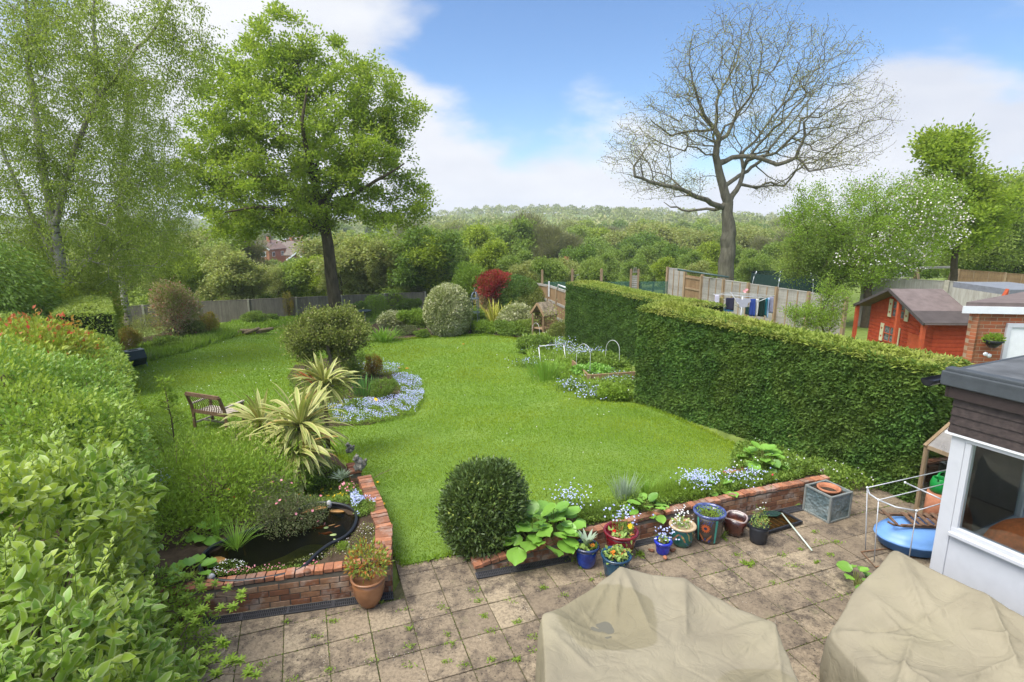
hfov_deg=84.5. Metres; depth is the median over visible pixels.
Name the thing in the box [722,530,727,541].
fern
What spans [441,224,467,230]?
woodland tree
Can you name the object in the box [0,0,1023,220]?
sky
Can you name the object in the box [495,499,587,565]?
bergenia
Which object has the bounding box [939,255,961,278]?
woodland tree
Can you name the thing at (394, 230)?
woodland tree
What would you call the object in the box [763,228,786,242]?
woodland tree
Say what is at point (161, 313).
pieris
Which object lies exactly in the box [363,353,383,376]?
nandina
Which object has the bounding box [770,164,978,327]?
blossom tree
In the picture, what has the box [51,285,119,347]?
boundary hedge
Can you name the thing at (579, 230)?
woodland tree
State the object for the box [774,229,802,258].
woodland tree
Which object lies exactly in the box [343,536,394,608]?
terracotta pot
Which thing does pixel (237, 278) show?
thicket shrub
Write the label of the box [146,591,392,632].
brick edging
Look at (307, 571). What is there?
brick rubble
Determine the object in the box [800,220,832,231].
woodland tree
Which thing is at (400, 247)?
thicket shrub
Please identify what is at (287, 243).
house
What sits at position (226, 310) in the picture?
garden fence
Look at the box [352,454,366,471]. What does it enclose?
stone figure
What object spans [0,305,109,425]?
bronze shrub
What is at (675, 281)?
garden fence
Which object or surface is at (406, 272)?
woodland tree
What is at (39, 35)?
birch tree
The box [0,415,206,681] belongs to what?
laurel shrub
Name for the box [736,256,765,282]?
thicket shrub
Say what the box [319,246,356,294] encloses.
sapling tree
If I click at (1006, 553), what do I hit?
window
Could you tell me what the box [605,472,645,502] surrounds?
chives
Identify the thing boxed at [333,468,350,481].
silver rosette
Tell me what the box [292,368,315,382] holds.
dried flower spike
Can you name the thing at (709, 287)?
garden fence
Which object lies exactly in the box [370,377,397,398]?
spiraea
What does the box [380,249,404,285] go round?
sapling tree
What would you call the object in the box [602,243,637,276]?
woodland tree
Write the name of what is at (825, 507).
metal planter
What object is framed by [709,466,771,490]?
forget me nots
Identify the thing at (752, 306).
trousers
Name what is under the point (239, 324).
rough grass
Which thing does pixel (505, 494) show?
bay bush
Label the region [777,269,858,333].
fruit tree
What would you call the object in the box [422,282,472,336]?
euonymus dome
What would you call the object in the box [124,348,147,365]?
compost tumbler
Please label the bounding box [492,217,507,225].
woodland tree
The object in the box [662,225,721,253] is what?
woodland tree
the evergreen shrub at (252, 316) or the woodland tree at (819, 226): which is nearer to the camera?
the evergreen shrub at (252, 316)
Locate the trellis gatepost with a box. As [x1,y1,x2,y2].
[629,269,639,288]
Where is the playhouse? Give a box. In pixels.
[851,288,969,356]
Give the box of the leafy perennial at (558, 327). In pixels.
[546,319,565,337]
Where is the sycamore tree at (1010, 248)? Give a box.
[902,162,1023,277]
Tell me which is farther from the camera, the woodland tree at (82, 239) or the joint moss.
the woodland tree at (82, 239)
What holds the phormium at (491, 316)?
on the back bed soil at (375, 325)
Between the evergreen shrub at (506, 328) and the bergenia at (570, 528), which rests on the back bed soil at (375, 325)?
the evergreen shrub at (506, 328)
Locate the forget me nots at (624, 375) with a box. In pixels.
[598,368,634,382]
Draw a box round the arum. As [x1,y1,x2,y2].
[836,560,871,588]
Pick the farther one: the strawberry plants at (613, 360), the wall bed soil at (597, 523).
the strawberry plants at (613, 360)
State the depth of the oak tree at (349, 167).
31.07 m
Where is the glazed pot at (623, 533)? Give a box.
[602,504,653,553]
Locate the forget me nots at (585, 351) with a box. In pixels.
[550,344,602,356]
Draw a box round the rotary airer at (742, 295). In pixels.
[713,292,774,314]
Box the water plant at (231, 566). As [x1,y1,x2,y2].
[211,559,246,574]
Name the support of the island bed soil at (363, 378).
on the lawn at (401, 493)
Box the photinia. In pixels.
[472,268,512,303]
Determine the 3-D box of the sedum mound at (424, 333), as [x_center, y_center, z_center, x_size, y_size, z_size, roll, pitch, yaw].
[-4.511,-0.363,28.405,0.868,0.552,0.865,11,16,42]
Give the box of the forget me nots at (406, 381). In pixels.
[328,372,424,425]
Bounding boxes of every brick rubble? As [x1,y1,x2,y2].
[303,568,310,573]
[375,543,384,549]
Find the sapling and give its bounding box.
[148,374,192,446]
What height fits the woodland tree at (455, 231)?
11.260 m
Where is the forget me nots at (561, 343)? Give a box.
[521,336,584,351]
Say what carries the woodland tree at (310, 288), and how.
on the ground at (860, 333)
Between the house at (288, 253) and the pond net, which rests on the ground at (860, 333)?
the house at (288, 253)
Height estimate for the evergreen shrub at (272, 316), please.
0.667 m
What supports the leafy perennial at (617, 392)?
on the lawn at (401, 493)
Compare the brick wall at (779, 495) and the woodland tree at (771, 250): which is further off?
the woodland tree at (771, 250)
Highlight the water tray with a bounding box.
[747,509,802,533]
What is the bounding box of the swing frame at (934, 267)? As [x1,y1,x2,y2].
[913,266,949,279]
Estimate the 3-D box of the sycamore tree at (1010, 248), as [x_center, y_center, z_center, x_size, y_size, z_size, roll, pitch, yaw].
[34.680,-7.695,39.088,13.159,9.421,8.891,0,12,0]
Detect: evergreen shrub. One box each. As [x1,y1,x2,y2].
[94,562,220,681]
[149,335,182,347]
[176,320,206,336]
[239,310,265,322]
[263,313,278,319]
[341,349,365,377]
[364,292,389,314]
[396,298,422,311]
[469,305,486,329]
[469,318,496,333]
[493,319,526,336]
[516,318,541,334]
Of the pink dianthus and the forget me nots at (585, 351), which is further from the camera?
the forget me nots at (585, 351)
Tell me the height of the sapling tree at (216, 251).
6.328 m
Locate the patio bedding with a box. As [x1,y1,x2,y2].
[39,506,887,681]
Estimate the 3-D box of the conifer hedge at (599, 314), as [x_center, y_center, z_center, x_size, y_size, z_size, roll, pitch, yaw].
[4.657,-0.326,22.367,1.952,3.736,8.398,-5,13,-22]
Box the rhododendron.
[380,288,409,310]
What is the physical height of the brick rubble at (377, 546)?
0.076 m
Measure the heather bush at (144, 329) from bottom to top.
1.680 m
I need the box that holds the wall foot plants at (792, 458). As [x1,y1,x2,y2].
[725,439,881,489]
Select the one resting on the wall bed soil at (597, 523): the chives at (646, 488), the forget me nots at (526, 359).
the chives at (646, 488)
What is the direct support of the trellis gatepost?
on the ground at (860, 333)
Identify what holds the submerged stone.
on the pond bed soil at (171, 554)
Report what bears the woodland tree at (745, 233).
on the ground at (860, 333)
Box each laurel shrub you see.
[0,330,161,540]
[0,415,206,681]
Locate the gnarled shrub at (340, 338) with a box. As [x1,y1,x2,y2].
[275,299,375,388]
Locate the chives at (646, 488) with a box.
[636,475,658,493]
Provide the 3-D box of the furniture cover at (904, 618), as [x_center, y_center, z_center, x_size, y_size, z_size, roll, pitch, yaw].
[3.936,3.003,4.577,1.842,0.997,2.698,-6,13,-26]
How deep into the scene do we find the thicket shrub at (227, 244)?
54.25 m
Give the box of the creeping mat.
[207,560,319,576]
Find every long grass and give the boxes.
[123,322,241,360]
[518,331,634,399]
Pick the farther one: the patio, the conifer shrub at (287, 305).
the conifer shrub at (287, 305)
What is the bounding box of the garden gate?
[685,272,703,301]
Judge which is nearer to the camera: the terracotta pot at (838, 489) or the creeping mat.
the creeping mat
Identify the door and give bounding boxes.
[907,332,918,348]
[1000,323,1023,359]
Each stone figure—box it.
[345,442,354,452]
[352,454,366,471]
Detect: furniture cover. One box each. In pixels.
[535,567,797,681]
[819,551,1023,681]
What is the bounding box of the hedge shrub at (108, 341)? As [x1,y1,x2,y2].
[0,310,124,353]
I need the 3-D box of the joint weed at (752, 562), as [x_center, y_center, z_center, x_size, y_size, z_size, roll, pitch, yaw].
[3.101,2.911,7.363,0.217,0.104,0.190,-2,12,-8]
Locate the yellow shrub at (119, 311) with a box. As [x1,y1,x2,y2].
[0,263,130,329]
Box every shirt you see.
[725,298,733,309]
[736,298,750,306]
[745,307,748,314]
[757,298,764,316]
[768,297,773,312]
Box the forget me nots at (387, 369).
[359,360,402,375]
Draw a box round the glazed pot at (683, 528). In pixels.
[669,504,696,547]
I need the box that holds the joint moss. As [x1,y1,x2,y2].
[193,491,905,681]
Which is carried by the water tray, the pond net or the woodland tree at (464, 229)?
the pond net
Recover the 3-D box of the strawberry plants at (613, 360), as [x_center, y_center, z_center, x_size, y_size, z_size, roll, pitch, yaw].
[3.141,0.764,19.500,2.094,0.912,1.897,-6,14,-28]
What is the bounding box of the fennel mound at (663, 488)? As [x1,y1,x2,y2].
[646,477,711,503]
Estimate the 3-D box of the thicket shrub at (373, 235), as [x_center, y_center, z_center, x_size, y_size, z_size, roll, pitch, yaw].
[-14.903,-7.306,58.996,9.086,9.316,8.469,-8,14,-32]
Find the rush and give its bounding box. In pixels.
[202,491,219,541]
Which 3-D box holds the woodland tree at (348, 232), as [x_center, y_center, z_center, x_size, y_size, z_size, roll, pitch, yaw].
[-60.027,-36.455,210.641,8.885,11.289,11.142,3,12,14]
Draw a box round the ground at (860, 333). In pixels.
[0,213,945,675]
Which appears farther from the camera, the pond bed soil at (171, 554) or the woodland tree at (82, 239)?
the woodland tree at (82, 239)
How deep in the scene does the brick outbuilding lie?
11.13 m
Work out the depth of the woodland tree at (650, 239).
88.79 m
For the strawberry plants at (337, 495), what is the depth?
9.54 m
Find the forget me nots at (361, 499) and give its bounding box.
[349,489,375,516]
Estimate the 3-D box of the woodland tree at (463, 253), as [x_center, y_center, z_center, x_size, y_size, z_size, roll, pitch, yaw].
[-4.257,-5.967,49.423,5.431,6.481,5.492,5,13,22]
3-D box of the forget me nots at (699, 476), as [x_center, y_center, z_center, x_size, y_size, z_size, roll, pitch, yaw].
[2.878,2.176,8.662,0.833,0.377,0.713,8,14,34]
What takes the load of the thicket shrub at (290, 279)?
on the ground at (860, 333)
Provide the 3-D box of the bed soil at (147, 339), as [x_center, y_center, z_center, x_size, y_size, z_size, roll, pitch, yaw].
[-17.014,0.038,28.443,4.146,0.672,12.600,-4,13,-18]
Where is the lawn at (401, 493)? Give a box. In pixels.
[137,327,743,564]
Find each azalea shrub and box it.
[132,415,321,549]
[243,473,331,541]
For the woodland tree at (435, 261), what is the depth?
41.49 m
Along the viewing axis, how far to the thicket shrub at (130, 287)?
45.67 m
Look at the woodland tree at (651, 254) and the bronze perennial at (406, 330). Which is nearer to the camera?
the bronze perennial at (406, 330)
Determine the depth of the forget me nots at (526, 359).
20.80 m
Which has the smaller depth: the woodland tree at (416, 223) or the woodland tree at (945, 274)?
the woodland tree at (945, 274)
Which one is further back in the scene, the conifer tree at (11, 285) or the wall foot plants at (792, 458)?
the conifer tree at (11, 285)
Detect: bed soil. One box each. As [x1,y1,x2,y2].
[1,447,374,596]
[125,331,176,349]
[289,357,423,425]
[370,323,522,338]
[482,469,823,554]
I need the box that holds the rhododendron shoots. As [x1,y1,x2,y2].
[154,566,262,681]
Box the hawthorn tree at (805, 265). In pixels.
[770,227,896,293]
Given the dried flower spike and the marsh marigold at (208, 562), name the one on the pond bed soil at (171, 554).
the marsh marigold at (208, 562)
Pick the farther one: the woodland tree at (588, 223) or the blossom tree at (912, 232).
the woodland tree at (588, 223)
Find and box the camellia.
[450,260,492,311]
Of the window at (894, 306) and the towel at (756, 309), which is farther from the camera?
the towel at (756, 309)
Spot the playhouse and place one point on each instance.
(934, 320)
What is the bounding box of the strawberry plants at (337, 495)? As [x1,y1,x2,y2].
[254,460,363,507]
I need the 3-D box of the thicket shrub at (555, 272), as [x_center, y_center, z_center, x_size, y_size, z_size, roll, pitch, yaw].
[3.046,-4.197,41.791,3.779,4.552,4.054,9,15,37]
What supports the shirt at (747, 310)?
hanging from the rotary airer at (742, 295)
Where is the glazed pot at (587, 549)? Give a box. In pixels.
[575,528,599,568]
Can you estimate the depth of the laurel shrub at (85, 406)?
6.89 m
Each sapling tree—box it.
[117,243,147,289]
[137,258,171,291]
[196,245,216,300]
[206,242,233,296]
[244,266,268,298]
[261,264,286,297]
[315,272,339,295]
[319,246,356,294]
[361,236,396,290]
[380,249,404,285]
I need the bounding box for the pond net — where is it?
[763,511,812,550]
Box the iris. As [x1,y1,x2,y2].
[348,372,379,397]
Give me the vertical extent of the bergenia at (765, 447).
0.480 m
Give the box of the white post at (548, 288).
[548,281,549,296]
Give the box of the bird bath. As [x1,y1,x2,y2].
[358,309,370,323]
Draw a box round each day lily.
[368,325,403,341]
[519,355,567,382]
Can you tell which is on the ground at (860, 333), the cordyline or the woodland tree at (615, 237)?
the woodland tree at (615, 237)
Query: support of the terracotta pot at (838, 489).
in the metal planter at (825, 507)
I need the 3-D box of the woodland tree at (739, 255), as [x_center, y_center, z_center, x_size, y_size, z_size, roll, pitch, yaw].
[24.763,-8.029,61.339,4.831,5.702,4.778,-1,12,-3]
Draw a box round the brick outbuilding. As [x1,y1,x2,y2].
[962,292,1023,364]
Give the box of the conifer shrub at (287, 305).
[282,290,293,315]
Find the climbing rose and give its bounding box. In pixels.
[534,304,563,329]
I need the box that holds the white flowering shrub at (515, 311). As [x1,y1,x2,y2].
[495,301,534,321]
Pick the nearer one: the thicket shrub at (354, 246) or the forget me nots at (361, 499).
the forget me nots at (361, 499)
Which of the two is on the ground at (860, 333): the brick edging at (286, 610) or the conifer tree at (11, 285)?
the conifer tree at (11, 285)
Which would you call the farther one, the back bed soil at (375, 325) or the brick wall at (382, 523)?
the back bed soil at (375, 325)
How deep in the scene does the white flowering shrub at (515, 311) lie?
29.88 m
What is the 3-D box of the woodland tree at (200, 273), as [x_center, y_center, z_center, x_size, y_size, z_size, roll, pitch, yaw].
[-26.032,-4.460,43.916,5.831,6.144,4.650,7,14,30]
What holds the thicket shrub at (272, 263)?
on the ground at (860, 333)
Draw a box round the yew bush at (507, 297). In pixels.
[494,274,538,313]
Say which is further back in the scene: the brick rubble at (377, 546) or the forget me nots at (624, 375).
the forget me nots at (624, 375)
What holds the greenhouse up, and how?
on the patio
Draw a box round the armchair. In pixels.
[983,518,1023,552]
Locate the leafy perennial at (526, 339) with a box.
[512,333,554,351]
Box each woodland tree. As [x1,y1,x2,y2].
[36,242,74,266]
[73,232,90,247]
[145,247,209,299]
[150,226,217,253]
[227,235,272,298]
[260,232,274,239]
[269,258,283,263]
[286,252,344,296]
[288,229,352,291]
[332,223,354,235]
[337,232,375,288]
[345,230,355,236]
[362,223,376,234]
[382,232,404,243]
[385,222,468,289]
[388,220,408,235]
[399,219,428,232]
[402,230,464,293]
[428,221,443,229]
[438,218,466,231]
[440,225,468,234]
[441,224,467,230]
[442,225,464,243]
[453,244,482,288]
[460,220,506,260]
[469,237,510,271]
[482,220,508,227]
[484,211,551,267]
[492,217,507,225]
[494,246,539,293]
[507,209,548,257]
[529,220,566,268]
[555,229,584,251]
[557,219,588,229]
[558,242,596,265]
[565,224,591,245]
[578,217,597,230]
[582,234,616,258]
[587,225,615,247]
[591,235,610,247]
[596,218,627,228]
[597,251,623,284]
[598,224,618,230]
[602,228,643,254]
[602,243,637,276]
[615,251,653,287]
[616,228,667,288]
[623,220,659,239]
[636,237,669,291]
[637,217,656,223]
[642,221,685,284]
[649,255,674,293]
[653,241,691,279]
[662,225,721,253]
[675,219,697,227]
[675,249,712,277]
[687,220,704,229]
[688,238,720,277]
[695,216,710,225]
[703,226,720,248]
[712,222,721,230]
[734,244,758,279]
[734,246,774,280]
[735,224,774,256]
[746,219,759,227]
[746,223,781,233]
[746,235,775,253]
[755,220,770,228]
[759,235,796,268]
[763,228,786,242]
[765,216,793,228]
[769,225,786,230]
[773,258,800,270]
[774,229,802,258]
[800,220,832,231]
[882,243,909,276]
[894,247,944,279]
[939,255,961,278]
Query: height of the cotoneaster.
2.499 m
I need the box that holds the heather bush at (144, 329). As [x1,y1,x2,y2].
[119,314,161,343]
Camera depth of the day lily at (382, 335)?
27.16 m
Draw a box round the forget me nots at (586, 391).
[564,382,624,402]
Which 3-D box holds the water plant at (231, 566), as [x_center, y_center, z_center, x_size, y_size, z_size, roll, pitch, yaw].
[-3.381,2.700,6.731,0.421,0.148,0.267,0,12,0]
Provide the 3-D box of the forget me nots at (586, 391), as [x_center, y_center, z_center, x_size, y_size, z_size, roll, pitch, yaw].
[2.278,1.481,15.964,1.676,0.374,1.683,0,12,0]
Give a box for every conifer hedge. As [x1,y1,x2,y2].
[564,279,725,364]
[632,299,974,503]
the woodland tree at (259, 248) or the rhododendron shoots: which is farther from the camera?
the woodland tree at (259, 248)
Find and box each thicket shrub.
[52,248,89,283]
[90,264,138,292]
[127,236,210,305]
[191,234,255,300]
[194,250,275,300]
[256,256,314,298]
[261,259,280,296]
[302,234,397,294]
[350,229,396,240]
[375,234,428,296]
[508,259,540,291]
[528,254,570,287]
[554,256,579,288]
[562,254,607,289]
[685,260,713,276]
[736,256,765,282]
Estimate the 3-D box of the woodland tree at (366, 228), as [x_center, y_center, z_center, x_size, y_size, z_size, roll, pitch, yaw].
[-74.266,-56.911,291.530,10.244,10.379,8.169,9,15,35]
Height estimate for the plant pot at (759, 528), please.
0.589 m
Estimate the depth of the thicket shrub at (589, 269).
45.12 m
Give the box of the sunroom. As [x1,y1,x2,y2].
[921,355,1023,615]
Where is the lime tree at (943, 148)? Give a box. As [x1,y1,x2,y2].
[893,113,1023,280]
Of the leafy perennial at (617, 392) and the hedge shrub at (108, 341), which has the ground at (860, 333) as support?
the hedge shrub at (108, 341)
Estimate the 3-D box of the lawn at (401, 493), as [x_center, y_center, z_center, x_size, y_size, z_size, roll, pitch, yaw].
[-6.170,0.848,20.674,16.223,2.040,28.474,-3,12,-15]
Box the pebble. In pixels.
[207,573,214,578]
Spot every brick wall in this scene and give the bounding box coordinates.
[131,554,391,622]
[346,462,361,488]
[357,475,392,591]
[470,556,483,570]
[473,475,829,571]
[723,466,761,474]
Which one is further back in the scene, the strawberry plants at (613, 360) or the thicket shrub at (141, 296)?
the thicket shrub at (141, 296)
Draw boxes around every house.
[257,236,287,262]
[277,236,319,245]
[279,237,301,249]
[283,242,317,257]
[286,251,303,259]
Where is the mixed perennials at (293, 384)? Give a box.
[286,368,349,412]
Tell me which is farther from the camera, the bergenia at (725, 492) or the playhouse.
the playhouse
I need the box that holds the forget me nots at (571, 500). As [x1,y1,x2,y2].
[544,477,601,521]
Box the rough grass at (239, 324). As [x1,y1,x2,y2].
[212,309,396,330]
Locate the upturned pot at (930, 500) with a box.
[923,488,941,520]
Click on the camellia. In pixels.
(465, 277)
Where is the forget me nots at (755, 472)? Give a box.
[741,465,776,479]
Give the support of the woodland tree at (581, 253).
on the ground at (860, 333)
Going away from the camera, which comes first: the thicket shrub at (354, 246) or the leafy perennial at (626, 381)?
the leafy perennial at (626, 381)
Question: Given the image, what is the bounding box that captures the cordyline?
[217,351,364,497]
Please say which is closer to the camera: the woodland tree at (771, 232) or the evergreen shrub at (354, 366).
the evergreen shrub at (354, 366)
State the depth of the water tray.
8.37 m
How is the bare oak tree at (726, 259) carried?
on the ground at (860, 333)
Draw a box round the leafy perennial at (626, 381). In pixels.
[618,379,634,390]
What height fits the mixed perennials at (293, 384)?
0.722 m
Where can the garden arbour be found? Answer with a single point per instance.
(539, 306)
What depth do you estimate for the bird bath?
34.57 m
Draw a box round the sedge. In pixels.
[211,514,265,551]
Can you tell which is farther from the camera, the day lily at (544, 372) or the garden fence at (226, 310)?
the garden fence at (226, 310)
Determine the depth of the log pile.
30.43 m
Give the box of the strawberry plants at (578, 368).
[570,361,617,375]
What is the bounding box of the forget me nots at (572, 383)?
[549,375,588,391]
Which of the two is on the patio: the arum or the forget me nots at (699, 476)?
the arum
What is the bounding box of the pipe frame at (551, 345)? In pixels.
[538,343,565,367]
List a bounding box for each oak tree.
[165,0,443,309]
[596,0,911,280]
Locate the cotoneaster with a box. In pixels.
[510,286,545,322]
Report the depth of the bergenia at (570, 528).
7.58 m
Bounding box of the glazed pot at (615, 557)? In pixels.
[600,544,632,576]
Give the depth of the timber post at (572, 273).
31.85 m
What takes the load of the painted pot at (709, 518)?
on the patio
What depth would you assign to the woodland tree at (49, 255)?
110.41 m
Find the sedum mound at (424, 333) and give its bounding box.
[412,328,430,337]
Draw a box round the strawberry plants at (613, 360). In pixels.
[571,349,634,369]
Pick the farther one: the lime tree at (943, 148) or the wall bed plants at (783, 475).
the lime tree at (943, 148)
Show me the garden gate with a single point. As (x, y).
(692, 283)
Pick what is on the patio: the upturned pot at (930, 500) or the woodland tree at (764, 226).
the upturned pot at (930, 500)
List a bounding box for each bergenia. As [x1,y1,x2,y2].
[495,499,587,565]
[526,500,585,548]
[622,492,669,523]
[701,477,739,497]
[736,441,791,472]
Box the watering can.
[929,471,945,493]
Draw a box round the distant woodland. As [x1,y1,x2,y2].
[0,203,861,267]
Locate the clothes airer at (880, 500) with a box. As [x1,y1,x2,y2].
[861,470,945,567]
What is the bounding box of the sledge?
[876,509,938,528]
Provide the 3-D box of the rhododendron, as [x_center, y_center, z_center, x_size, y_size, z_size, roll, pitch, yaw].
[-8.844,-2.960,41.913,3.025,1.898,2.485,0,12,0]
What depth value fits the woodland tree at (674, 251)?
63.01 m
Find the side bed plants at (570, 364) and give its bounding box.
[523,331,633,400]
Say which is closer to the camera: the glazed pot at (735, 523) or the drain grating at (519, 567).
the drain grating at (519, 567)
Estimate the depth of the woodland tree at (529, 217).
76.36 m
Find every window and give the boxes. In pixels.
[882,324,893,342]
[891,300,904,319]
[947,439,1023,567]
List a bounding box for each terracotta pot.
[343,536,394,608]
[817,482,841,493]
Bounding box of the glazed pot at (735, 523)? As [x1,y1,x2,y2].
[724,510,747,536]
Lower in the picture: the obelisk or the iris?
the iris
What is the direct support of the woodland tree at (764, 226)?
on the ground at (860, 333)
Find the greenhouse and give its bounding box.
[914,422,951,513]
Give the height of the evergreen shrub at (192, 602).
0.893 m
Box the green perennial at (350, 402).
[342,397,369,409]
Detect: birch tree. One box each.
[0,0,232,319]
[66,32,204,344]
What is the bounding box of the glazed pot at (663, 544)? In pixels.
[654,524,679,555]
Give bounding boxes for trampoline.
[751,270,825,293]
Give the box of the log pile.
[238,327,273,333]
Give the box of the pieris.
[146,274,204,335]
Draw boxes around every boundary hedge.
[24,352,146,467]
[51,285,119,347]
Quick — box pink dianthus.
[338,481,355,493]
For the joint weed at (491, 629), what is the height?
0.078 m
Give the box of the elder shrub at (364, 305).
[350,300,372,316]
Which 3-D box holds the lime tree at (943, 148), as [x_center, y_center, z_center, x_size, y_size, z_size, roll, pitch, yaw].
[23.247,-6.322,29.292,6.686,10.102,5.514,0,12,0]
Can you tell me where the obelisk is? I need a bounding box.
[470,288,479,332]
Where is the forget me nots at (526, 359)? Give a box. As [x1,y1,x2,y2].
[508,353,541,368]
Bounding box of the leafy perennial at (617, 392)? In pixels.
[595,381,630,400]
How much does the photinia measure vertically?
3.529 m
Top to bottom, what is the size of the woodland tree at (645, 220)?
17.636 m
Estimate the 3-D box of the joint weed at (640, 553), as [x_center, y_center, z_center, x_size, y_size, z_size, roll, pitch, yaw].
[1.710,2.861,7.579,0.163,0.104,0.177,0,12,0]
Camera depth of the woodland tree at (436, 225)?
201.12 m
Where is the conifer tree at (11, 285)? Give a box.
[0,237,66,324]
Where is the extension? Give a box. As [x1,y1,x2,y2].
[953,282,1023,295]
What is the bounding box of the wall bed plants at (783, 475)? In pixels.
[577,462,816,524]
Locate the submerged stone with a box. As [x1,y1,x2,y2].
[203,556,225,566]
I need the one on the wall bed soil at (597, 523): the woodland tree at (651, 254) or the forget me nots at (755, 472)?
the forget me nots at (755, 472)
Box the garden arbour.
[530,301,558,334]
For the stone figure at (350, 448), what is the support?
on the pond bed soil at (171, 554)
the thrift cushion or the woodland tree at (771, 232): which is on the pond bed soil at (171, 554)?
the thrift cushion
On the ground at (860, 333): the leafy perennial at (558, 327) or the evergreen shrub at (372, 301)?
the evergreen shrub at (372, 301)
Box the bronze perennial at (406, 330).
[392,325,417,335]
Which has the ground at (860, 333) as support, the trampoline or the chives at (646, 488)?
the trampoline
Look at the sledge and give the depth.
7.72 m
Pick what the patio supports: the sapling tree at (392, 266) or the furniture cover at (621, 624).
the furniture cover at (621, 624)
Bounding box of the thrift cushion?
[336,540,348,549]
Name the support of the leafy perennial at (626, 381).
on the side bed soil
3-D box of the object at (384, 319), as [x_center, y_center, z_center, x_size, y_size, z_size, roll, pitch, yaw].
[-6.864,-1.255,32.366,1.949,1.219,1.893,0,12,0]
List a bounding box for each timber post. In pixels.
[571,269,573,280]
[600,269,602,281]
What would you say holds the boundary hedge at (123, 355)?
on the ground at (860, 333)
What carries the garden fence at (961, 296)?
on the ground at (860, 333)
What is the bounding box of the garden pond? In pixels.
[198,501,358,584]
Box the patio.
[90,480,930,681]
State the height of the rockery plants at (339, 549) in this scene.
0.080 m
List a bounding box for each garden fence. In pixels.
[123,291,425,327]
[525,283,566,326]
[665,267,686,296]
[698,276,848,334]
[857,278,1001,325]
[958,269,1023,283]
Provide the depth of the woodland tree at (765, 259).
53.27 m
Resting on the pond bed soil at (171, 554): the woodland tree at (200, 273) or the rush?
the rush
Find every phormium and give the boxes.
[471,286,503,317]
[479,298,509,326]
[486,302,510,318]
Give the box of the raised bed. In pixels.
[572,360,635,379]
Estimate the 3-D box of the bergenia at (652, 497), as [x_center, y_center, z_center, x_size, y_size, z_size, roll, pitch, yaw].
[1.944,2.364,8.187,0.684,0.306,0.698,0,12,0]
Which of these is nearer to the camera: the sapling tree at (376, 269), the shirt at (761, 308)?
the shirt at (761, 308)
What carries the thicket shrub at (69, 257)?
on the ground at (860, 333)
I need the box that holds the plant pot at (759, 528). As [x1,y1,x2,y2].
[749,502,770,544]
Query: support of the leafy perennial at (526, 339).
on the side bed soil
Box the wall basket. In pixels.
[981,332,1006,347]
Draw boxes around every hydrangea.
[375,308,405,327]
[395,307,426,327]
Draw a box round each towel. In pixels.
[755,299,757,315]
[764,298,767,315]
[766,298,769,317]
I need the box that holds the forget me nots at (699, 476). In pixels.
[670,467,728,496]
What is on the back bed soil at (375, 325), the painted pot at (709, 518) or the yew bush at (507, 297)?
the yew bush at (507, 297)
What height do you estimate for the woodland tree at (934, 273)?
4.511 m
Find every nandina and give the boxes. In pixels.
[118,325,143,349]
[194,311,220,331]
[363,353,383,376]
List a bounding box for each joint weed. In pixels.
[323,618,339,624]
[402,659,423,669]
[484,625,497,633]
[511,654,522,661]
[634,549,644,558]
[738,558,756,567]
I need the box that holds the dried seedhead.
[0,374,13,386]
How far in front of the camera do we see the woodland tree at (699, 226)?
157.92 m
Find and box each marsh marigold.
[160,553,218,595]
[185,521,220,545]
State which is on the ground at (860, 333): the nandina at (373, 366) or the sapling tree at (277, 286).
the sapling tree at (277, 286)
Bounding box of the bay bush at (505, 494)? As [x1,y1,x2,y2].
[433,453,532,560]
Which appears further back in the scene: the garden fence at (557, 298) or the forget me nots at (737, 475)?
the garden fence at (557, 298)
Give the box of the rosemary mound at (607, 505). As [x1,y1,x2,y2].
[575,498,621,521]
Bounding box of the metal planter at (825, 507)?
[802,479,852,523]
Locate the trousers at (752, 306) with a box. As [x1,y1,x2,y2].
[748,299,755,315]
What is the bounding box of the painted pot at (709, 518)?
[693,502,726,543]
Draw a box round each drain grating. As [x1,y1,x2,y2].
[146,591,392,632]
[475,555,571,578]
[599,531,694,551]
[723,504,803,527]
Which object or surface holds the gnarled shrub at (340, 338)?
on the island bed soil at (363, 378)
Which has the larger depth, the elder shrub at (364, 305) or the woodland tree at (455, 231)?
the woodland tree at (455, 231)
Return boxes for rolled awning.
[677,269,728,277]
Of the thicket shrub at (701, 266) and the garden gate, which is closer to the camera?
the garden gate
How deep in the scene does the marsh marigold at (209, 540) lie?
7.29 m
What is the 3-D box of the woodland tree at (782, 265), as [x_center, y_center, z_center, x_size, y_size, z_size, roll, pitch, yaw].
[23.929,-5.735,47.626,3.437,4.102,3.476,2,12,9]
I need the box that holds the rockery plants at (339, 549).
[290,521,374,562]
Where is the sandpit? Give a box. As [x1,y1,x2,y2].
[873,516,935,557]
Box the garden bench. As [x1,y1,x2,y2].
[184,391,245,429]
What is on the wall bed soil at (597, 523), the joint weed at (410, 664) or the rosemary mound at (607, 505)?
the rosemary mound at (607, 505)

